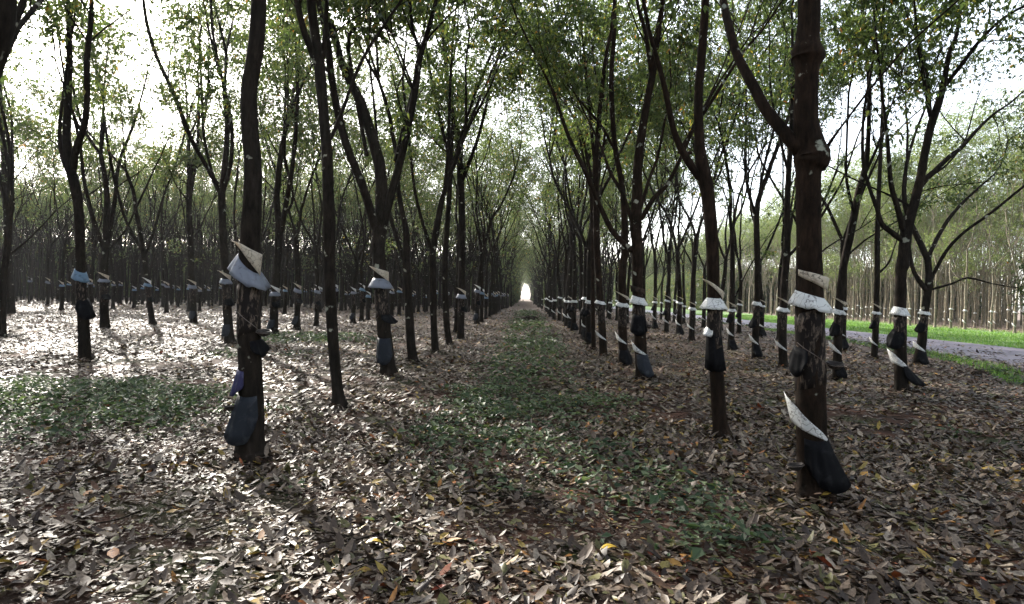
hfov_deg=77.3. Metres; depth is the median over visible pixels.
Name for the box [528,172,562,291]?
rubber tree
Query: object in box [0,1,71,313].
rubber tree
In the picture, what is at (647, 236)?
rubber tree
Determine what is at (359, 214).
rubber tree
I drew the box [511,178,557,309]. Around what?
rubber tree
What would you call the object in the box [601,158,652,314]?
rubber tree
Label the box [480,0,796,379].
rubber tree
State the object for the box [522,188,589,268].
rubber tree
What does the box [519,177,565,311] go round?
rubber tree
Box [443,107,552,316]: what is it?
rubber tree
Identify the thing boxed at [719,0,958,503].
rubber tree
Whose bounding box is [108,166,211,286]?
rubber tree
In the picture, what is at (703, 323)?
rubber tree
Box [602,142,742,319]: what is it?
rubber tree
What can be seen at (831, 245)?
rubber tree
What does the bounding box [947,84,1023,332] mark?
rubber tree
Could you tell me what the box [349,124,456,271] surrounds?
rubber tree
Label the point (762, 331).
rubber tree
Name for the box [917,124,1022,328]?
rubber tree
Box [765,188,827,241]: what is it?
rubber tree
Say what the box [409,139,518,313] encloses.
rubber tree
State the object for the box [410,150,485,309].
rubber tree
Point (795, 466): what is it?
latex bowl
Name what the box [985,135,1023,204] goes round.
rubber tree
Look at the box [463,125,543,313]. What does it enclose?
rubber tree
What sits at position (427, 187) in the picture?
rubber tree
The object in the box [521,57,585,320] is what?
rubber tree
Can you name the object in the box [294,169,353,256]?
rubber tree
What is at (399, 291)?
rubber tree
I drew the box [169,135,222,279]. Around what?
rubber tree
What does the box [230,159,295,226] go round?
rubber tree
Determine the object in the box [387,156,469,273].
rubber tree
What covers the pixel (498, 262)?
rubber tree
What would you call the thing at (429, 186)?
rubber tree
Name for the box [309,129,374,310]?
rubber tree
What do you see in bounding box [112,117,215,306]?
rubber tree
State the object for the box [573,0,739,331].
rubber tree
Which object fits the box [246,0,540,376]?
rubber tree
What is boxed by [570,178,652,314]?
rubber tree
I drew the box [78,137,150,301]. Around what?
rubber tree
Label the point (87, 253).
rubber tree
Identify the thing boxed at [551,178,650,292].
rubber tree
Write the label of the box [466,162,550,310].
rubber tree
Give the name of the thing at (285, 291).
rubber tree
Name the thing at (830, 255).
rubber tree
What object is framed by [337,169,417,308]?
rubber tree
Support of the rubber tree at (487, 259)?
on the ground at (218, 574)
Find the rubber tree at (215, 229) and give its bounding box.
[176,144,239,302]
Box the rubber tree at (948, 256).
[891,88,1023,329]
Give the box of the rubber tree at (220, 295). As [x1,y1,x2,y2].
[154,160,271,305]
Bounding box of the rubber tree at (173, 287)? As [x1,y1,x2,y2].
[135,150,214,303]
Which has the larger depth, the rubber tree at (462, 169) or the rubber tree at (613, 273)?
the rubber tree at (613, 273)
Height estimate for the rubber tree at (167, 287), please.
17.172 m
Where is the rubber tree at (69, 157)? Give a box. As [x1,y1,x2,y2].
[17,0,188,360]
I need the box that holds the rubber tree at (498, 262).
[443,129,539,276]
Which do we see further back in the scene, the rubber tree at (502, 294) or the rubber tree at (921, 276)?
the rubber tree at (502, 294)
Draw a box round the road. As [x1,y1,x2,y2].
[612,306,1023,370]
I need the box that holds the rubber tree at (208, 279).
[172,128,241,305]
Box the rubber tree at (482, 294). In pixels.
[389,50,574,321]
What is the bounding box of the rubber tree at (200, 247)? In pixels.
[168,199,217,300]
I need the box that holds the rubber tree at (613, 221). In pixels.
[600,194,660,263]
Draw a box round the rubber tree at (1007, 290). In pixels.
[952,83,1023,329]
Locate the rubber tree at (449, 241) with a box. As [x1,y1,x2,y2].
[418,187,470,308]
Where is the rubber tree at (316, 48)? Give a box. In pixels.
[290,0,409,410]
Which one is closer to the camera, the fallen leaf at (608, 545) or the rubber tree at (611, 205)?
the fallen leaf at (608, 545)
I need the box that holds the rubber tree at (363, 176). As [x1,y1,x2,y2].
[289,96,427,276]
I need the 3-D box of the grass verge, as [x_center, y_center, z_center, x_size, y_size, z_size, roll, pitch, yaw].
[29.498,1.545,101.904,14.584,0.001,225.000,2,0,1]
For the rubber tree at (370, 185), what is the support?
on the ground at (218, 574)
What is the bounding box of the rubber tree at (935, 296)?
[883,127,1023,327]
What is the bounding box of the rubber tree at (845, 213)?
[775,189,887,285]
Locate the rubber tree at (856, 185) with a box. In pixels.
[821,140,896,322]
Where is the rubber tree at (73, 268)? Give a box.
[25,98,130,305]
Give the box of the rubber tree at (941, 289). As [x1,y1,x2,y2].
[896,164,1018,324]
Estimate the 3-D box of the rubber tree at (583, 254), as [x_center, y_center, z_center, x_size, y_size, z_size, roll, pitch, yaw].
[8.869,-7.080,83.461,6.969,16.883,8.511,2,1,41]
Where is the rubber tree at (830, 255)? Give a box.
[794,147,909,278]
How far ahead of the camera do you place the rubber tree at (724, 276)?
35.91 m
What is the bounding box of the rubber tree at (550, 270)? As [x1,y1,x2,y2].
[516,145,585,316]
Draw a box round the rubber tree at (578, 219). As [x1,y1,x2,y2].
[553,204,628,272]
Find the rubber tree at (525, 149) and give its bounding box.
[418,107,560,295]
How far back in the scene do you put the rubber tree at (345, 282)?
56.54 m
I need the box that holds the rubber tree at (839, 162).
[716,0,982,251]
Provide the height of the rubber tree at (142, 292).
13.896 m
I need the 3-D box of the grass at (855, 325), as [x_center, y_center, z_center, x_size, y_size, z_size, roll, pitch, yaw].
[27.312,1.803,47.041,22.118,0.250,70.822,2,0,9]
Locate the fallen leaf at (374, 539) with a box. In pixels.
[365,538,382,542]
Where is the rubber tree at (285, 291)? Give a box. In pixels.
[235,56,351,314]
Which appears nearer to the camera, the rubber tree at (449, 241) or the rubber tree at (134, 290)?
the rubber tree at (134, 290)
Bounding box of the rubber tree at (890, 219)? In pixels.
[841,157,936,315]
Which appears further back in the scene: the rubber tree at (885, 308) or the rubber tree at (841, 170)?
the rubber tree at (885, 308)
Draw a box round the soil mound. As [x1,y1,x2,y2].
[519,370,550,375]
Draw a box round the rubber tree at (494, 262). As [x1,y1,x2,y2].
[434,105,558,315]
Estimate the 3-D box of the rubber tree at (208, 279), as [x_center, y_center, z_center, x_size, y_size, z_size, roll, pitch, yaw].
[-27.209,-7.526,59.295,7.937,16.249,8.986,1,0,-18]
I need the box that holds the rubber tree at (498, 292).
[473,128,513,312]
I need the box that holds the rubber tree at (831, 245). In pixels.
[772,159,886,319]
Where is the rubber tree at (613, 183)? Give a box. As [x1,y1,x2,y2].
[559,105,731,243]
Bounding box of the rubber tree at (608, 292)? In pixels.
[580,108,677,317]
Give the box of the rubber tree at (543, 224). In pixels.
[515,182,581,287]
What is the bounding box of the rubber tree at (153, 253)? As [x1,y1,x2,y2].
[129,110,240,307]
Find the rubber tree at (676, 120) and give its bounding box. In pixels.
[633,0,828,322]
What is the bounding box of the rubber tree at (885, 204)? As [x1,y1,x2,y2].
[853,151,920,323]
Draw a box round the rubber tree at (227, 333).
[31,0,249,343]
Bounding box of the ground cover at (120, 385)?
[0,309,1023,563]
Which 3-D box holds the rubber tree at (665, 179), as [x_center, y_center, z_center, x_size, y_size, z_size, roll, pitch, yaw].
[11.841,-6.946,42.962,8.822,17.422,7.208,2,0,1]
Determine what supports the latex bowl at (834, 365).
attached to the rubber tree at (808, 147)
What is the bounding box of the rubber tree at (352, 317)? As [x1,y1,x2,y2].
[257,39,443,323]
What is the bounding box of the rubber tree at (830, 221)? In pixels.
[822,193,865,261]
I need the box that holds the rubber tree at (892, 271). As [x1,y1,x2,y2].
[854,145,983,323]
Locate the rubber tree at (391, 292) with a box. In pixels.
[346,74,445,315]
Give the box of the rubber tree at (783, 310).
[657,0,907,367]
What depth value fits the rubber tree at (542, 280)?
91.11 m
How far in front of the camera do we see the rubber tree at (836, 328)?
13.41 m
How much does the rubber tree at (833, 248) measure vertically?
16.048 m
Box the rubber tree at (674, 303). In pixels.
[620,70,737,322]
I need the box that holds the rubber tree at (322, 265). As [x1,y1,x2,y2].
[275,118,361,312]
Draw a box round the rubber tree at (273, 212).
[262,121,304,307]
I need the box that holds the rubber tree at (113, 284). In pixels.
[56,61,214,308]
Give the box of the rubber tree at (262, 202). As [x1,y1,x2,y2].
[232,163,307,271]
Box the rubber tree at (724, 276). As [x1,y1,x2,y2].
[655,0,782,329]
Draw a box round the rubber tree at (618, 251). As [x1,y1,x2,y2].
[593,85,669,266]
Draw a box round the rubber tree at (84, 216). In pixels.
[41,123,137,301]
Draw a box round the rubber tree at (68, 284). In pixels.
[22,129,104,301]
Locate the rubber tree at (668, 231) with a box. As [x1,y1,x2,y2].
[635,128,727,320]
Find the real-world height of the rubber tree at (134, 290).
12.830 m
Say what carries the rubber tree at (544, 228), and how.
on the ground at (218, 574)
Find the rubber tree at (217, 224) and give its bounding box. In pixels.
[174,165,262,301]
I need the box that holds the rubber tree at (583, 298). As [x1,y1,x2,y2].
[506,0,694,339]
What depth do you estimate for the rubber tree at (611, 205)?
62.66 m
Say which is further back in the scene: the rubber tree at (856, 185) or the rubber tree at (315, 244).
the rubber tree at (856, 185)
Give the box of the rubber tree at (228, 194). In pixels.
[196,143,310,256]
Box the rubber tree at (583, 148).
[473,0,642,349]
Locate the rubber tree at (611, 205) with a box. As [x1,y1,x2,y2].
[577,187,627,240]
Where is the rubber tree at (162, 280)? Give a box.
[72,79,223,307]
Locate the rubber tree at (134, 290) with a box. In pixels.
[48,130,181,308]
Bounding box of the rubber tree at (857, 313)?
[821,165,873,319]
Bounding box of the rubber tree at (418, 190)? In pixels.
[389,141,481,293]
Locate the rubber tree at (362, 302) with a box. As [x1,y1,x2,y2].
[238,31,455,321]
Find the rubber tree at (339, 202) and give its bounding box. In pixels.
[261,100,390,262]
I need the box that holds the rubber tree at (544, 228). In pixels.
[520,164,575,311]
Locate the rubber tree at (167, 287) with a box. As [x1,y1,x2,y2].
[112,30,197,312]
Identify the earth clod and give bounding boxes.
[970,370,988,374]
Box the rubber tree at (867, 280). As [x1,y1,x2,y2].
[791,155,897,320]
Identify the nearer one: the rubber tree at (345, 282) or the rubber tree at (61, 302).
the rubber tree at (61, 302)
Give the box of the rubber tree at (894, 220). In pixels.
[875,159,966,308]
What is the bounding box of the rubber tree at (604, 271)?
[573,166,630,289]
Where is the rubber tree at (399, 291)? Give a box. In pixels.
[304,84,422,315]
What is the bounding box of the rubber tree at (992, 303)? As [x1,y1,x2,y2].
[893,101,1023,331]
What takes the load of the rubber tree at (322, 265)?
on the ground at (218, 574)
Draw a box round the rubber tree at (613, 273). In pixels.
[586,218,620,311]
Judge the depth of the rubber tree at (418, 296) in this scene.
56.65 m
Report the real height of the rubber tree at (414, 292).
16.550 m
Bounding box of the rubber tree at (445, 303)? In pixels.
[355,0,569,344]
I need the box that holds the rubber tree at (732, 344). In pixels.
[665,0,903,349]
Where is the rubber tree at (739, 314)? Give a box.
[651,1,786,333]
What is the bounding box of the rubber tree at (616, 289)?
[568,131,665,320]
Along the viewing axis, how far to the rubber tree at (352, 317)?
33.33 m
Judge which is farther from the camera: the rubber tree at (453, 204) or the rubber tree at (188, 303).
the rubber tree at (453, 204)
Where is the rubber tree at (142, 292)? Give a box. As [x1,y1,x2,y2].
[77,160,181,304]
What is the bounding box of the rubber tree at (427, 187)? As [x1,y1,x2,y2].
[371,171,456,311]
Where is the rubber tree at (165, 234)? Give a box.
[124,180,208,270]
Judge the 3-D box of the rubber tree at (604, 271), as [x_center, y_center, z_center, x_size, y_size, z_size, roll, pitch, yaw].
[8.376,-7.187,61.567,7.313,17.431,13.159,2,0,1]
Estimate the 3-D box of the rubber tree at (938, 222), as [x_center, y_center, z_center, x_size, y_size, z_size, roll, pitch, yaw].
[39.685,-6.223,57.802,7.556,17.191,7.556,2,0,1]
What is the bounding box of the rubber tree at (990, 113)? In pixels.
[940,92,1023,234]
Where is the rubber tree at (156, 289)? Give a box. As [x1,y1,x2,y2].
[120,178,195,303]
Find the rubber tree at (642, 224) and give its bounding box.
[603,180,676,279]
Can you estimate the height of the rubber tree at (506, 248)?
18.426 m
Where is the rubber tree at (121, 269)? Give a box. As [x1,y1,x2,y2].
[55,106,168,304]
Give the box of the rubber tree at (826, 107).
[732,0,920,339]
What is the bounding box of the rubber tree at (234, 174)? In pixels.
[206,118,318,218]
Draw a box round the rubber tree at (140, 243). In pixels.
[4,0,239,324]
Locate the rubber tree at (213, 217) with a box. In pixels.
[185,184,242,280]
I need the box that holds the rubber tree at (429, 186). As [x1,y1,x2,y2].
[391,179,454,264]
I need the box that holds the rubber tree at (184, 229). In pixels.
[168,193,213,282]
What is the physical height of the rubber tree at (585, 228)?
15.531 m
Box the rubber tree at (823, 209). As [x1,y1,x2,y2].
[763,158,850,273]
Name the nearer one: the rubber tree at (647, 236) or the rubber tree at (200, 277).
the rubber tree at (200, 277)
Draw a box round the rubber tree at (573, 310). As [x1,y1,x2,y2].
[496,0,657,330]
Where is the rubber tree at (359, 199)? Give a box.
[320,163,429,268]
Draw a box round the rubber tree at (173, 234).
[135,167,233,277]
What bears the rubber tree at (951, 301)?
on the ground at (218, 574)
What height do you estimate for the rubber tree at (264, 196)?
16.512 m
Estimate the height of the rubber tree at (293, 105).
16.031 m
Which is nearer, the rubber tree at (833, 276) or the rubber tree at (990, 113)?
the rubber tree at (990, 113)
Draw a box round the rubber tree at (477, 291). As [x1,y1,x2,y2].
[401,1,550,324]
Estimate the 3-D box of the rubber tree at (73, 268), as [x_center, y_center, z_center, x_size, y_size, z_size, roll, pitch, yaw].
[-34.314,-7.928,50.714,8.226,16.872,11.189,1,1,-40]
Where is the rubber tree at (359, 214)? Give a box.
[346,168,409,241]
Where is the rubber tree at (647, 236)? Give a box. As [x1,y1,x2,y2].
[586,194,687,314]
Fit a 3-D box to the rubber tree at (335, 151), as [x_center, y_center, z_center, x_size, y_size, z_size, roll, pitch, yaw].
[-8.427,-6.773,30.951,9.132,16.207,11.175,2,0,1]
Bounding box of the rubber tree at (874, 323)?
[866,3,944,357]
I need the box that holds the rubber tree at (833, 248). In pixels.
[821,193,870,317]
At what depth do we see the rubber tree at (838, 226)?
76.61 m
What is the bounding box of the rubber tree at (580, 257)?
[477,0,690,333]
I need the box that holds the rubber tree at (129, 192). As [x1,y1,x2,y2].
[72,117,174,242]
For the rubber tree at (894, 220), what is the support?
on the ground at (218, 574)
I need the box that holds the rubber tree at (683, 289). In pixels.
[613,146,720,323]
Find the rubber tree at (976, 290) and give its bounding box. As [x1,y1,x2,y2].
[895,147,1023,327]
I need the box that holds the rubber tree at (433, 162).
[328,93,453,319]
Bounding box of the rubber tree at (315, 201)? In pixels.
[210,65,357,275]
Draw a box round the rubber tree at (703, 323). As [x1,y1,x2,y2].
[654,85,794,327]
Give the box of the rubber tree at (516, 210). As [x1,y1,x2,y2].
[491,164,588,313]
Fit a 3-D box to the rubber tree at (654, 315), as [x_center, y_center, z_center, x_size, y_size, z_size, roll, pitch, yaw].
[8.951,-6.263,33.051,11.739,16.084,7.026,1,0,-19]
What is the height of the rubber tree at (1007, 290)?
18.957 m
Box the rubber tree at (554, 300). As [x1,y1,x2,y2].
[481,131,575,319]
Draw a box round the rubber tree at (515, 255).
[487,209,532,307]
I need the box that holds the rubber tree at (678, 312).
[598,0,781,334]
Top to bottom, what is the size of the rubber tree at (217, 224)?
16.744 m
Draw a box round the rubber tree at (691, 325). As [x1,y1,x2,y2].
[570,0,782,340]
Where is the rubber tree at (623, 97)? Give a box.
[512,0,660,355]
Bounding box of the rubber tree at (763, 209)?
[759,178,844,279]
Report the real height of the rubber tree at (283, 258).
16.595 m
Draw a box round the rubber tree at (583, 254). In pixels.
[562,203,587,310]
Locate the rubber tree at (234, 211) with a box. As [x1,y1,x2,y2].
[186,0,282,317]
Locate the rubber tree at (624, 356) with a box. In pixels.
[420,0,632,365]
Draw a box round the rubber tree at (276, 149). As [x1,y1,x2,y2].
[216,54,331,284]
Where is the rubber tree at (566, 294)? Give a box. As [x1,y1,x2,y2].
[508,63,628,326]
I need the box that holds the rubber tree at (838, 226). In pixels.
[822,181,874,281]
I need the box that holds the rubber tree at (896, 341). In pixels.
[744,0,1023,392]
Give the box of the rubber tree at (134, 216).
[106,137,171,280]
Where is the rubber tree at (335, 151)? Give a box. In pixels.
[220,0,429,324]
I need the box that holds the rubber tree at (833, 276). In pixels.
[824,184,884,318]
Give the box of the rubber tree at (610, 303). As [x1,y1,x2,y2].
[599,156,687,318]
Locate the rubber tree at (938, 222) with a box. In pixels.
[908,149,998,324]
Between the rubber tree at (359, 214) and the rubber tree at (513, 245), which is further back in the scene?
the rubber tree at (513, 245)
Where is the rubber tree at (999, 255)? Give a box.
[960,88,1022,279]
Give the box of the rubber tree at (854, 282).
[790,166,923,320]
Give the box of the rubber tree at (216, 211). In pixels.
[200,176,262,238]
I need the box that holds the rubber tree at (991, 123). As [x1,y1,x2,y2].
[959,79,1023,171]
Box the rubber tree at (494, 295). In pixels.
[439,127,538,314]
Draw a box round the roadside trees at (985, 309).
[685,90,1023,330]
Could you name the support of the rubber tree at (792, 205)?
on the ground at (218, 574)
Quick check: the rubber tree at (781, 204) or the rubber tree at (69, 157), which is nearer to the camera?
the rubber tree at (69, 157)
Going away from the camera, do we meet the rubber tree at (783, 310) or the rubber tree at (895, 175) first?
the rubber tree at (783, 310)
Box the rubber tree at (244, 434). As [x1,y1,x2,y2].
[224,0,272,466]
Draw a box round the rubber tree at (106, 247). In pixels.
[0,0,220,328]
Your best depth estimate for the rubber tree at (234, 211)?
35.59 m
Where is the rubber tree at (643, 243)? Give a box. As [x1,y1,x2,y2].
[579,63,752,300]
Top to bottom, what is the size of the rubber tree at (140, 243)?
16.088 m
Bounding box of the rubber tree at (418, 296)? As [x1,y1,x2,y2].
[377,115,474,312]
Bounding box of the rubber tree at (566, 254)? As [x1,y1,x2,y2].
[517,63,650,321]
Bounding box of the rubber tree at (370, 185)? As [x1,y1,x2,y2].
[353,148,413,307]
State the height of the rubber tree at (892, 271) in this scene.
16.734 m
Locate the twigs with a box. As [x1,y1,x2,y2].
[0,347,1023,603]
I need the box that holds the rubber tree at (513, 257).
[472,207,532,308]
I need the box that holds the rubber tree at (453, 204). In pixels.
[420,158,491,306]
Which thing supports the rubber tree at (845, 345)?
on the ground at (218, 574)
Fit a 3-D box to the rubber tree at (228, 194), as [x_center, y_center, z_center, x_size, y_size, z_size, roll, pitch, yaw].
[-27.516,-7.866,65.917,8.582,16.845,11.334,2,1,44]
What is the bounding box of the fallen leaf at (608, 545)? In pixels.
[600,544,617,548]
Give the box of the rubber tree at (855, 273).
[823,155,954,320]
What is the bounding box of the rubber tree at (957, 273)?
[910,130,1021,326]
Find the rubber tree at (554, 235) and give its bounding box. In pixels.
[511,147,588,309]
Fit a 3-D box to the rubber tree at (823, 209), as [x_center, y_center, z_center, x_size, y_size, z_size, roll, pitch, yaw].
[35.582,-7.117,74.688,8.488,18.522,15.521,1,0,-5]
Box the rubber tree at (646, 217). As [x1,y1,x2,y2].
[609,175,683,275]
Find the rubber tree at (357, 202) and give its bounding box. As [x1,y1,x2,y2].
[315,167,405,299]
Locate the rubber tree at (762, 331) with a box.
[672,0,850,336]
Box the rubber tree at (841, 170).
[823,150,983,278]
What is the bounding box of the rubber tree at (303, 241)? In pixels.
[271,139,335,306]
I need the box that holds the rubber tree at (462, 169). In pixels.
[393,0,550,339]
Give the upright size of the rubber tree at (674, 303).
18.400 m
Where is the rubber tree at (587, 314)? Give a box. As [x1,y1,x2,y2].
[554,0,751,344]
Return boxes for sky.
[0,0,1023,310]
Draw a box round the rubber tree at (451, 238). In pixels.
[431,172,502,308]
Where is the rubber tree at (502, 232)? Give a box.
[468,181,538,286]
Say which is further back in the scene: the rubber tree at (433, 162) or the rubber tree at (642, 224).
the rubber tree at (642, 224)
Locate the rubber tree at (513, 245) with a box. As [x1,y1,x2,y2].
[492,171,542,308]
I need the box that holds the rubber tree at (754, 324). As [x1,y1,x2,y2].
[646,0,857,358]
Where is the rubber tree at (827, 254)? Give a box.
[770,192,882,313]
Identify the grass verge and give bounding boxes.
[612,305,1022,348]
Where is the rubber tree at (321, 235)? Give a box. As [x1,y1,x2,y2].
[268,167,355,305]
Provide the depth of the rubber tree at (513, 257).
85.38 m
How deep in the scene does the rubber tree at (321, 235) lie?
67.53 m
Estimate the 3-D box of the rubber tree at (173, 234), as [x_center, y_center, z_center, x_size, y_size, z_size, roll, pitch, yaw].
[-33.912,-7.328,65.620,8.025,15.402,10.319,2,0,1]
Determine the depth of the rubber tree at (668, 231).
49.26 m
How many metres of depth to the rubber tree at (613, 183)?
40.53 m
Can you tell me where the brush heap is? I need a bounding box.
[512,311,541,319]
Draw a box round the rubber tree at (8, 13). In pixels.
[0,0,16,78]
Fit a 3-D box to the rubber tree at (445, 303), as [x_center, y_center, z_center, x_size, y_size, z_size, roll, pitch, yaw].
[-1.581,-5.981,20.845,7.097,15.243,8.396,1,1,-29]
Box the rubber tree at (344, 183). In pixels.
[314,161,402,309]
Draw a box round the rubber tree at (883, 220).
[859,191,950,275]
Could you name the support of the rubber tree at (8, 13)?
on the ground at (218, 574)
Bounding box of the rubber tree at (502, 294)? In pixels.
[473,190,542,309]
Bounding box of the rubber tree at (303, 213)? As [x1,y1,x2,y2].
[262,167,339,272]
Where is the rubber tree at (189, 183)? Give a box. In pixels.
[140,0,267,323]
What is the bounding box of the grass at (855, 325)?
[696,313,1023,383]
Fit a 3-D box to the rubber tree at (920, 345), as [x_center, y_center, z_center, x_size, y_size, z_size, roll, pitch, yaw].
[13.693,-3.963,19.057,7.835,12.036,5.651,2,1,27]
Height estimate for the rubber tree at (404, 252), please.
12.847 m
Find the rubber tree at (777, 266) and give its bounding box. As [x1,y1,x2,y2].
[752,174,855,273]
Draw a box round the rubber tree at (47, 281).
[0,88,152,305]
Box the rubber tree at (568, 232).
[547,193,609,261]
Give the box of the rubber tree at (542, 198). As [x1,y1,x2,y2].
[491,94,574,314]
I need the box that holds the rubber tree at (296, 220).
[262,155,320,284]
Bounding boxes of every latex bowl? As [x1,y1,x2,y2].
[223,405,233,410]
[256,329,271,336]
[786,462,803,470]
[826,361,843,369]
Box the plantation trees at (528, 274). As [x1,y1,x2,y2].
[0,0,1023,337]
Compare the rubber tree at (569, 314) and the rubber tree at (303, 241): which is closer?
the rubber tree at (569, 314)
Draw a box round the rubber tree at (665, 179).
[643,75,752,325]
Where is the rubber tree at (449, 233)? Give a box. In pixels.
[424,179,474,308]
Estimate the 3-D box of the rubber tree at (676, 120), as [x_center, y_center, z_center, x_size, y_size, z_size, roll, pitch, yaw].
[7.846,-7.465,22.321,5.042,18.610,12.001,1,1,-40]
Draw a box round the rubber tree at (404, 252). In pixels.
[344,1,419,363]
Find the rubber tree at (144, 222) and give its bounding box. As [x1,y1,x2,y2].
[61,156,178,286]
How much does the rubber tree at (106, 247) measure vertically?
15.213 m
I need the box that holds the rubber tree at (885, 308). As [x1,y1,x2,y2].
[871,175,925,321]
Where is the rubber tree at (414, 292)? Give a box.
[380,125,433,312]
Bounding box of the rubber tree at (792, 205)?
[759,173,856,236]
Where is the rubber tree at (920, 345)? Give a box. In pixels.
[838,0,1023,365]
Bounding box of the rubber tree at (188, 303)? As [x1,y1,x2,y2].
[135,61,274,311]
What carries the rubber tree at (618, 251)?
on the ground at (218, 574)
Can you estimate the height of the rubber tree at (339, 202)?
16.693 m
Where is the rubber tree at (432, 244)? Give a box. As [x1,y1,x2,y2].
[383,0,569,352]
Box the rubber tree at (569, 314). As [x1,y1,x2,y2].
[551,25,679,327]
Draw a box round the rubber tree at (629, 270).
[573,49,689,323]
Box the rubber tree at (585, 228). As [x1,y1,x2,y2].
[552,180,620,253]
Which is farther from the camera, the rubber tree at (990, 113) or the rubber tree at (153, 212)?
the rubber tree at (153, 212)
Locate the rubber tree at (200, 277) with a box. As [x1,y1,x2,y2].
[132,120,216,311]
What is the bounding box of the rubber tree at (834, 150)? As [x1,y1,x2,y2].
[831,138,941,322]
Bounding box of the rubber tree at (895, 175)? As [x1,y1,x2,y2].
[864,143,941,325]
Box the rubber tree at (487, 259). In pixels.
[455,97,559,318]
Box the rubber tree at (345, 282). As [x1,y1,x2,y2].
[296,163,403,310]
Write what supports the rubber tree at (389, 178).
on the ground at (218, 574)
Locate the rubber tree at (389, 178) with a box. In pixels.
[332,97,436,267]
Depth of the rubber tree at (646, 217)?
61.04 m
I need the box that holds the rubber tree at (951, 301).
[912,111,1021,327]
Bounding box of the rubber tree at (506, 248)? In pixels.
[482,198,528,304]
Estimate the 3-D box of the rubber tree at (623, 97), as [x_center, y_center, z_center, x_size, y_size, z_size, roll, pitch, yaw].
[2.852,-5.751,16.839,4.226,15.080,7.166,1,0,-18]
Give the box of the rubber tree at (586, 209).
[544,145,619,271]
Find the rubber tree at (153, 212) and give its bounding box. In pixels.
[117,158,182,264]
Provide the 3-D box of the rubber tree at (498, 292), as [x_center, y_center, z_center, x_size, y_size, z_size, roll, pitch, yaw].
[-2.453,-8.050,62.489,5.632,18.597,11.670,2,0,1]
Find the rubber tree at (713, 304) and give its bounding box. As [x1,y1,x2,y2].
[642,0,782,439]
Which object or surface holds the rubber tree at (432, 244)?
on the ground at (218, 574)
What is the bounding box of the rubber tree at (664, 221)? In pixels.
[623,135,694,318]
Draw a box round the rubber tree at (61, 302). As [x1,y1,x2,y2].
[3,32,119,310]
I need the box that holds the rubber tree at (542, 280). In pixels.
[522,214,556,308]
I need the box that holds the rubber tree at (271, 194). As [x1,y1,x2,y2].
[210,101,287,265]
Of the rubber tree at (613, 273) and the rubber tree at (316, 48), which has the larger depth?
the rubber tree at (613, 273)
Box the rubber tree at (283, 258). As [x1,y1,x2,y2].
[278,132,346,307]
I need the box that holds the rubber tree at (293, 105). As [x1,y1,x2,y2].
[221,0,360,334]
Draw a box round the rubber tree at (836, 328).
[749,0,968,380]
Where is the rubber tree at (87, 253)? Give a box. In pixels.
[16,123,130,295]
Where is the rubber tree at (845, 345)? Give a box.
[748,0,1023,350]
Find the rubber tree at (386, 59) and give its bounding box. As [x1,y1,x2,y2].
[345,10,507,332]
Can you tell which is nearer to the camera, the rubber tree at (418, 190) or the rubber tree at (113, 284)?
the rubber tree at (113, 284)
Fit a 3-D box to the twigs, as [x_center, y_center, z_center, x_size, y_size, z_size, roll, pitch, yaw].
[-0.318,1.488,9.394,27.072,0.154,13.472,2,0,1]
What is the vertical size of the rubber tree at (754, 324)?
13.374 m
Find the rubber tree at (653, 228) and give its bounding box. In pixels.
[586,142,713,278]
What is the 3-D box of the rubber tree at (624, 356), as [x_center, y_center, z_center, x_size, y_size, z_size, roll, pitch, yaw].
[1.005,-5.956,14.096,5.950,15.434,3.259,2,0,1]
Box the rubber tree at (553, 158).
[481,66,657,298]
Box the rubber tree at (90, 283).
[1,41,160,302]
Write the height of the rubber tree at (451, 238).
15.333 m
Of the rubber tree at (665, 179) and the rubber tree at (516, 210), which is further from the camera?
the rubber tree at (516, 210)
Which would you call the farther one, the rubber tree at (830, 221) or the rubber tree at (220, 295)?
the rubber tree at (830, 221)
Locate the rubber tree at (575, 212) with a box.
[526,166,613,265]
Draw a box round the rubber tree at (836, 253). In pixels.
[771,180,884,318]
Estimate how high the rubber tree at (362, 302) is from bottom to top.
16.928 m
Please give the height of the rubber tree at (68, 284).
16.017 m
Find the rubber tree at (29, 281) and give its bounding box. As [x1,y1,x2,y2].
[0,89,86,302]
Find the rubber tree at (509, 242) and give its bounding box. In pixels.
[495,194,535,307]
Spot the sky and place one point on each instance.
(854, 130)
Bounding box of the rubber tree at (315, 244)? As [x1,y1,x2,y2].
[218,0,403,326]
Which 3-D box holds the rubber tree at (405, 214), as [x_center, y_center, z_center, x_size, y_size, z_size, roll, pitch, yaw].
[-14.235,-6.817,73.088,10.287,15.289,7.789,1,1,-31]
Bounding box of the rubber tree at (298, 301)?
[204,3,404,329]
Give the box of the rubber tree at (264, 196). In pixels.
[174,18,336,316]
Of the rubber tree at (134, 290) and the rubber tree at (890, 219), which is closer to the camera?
the rubber tree at (134, 290)
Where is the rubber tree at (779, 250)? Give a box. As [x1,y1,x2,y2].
[750,202,795,315]
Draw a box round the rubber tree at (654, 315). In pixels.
[582,19,775,328]
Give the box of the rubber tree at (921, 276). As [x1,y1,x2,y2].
[837,109,1000,319]
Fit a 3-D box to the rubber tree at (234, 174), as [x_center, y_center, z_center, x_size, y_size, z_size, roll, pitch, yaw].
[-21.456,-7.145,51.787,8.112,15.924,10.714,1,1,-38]
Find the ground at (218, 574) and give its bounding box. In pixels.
[0,296,1023,603]
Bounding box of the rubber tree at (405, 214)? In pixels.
[348,188,435,239]
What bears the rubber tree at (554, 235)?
on the ground at (218, 574)
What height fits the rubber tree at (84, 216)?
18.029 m
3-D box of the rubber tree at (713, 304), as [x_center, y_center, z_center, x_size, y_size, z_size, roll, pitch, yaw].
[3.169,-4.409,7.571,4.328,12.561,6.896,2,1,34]

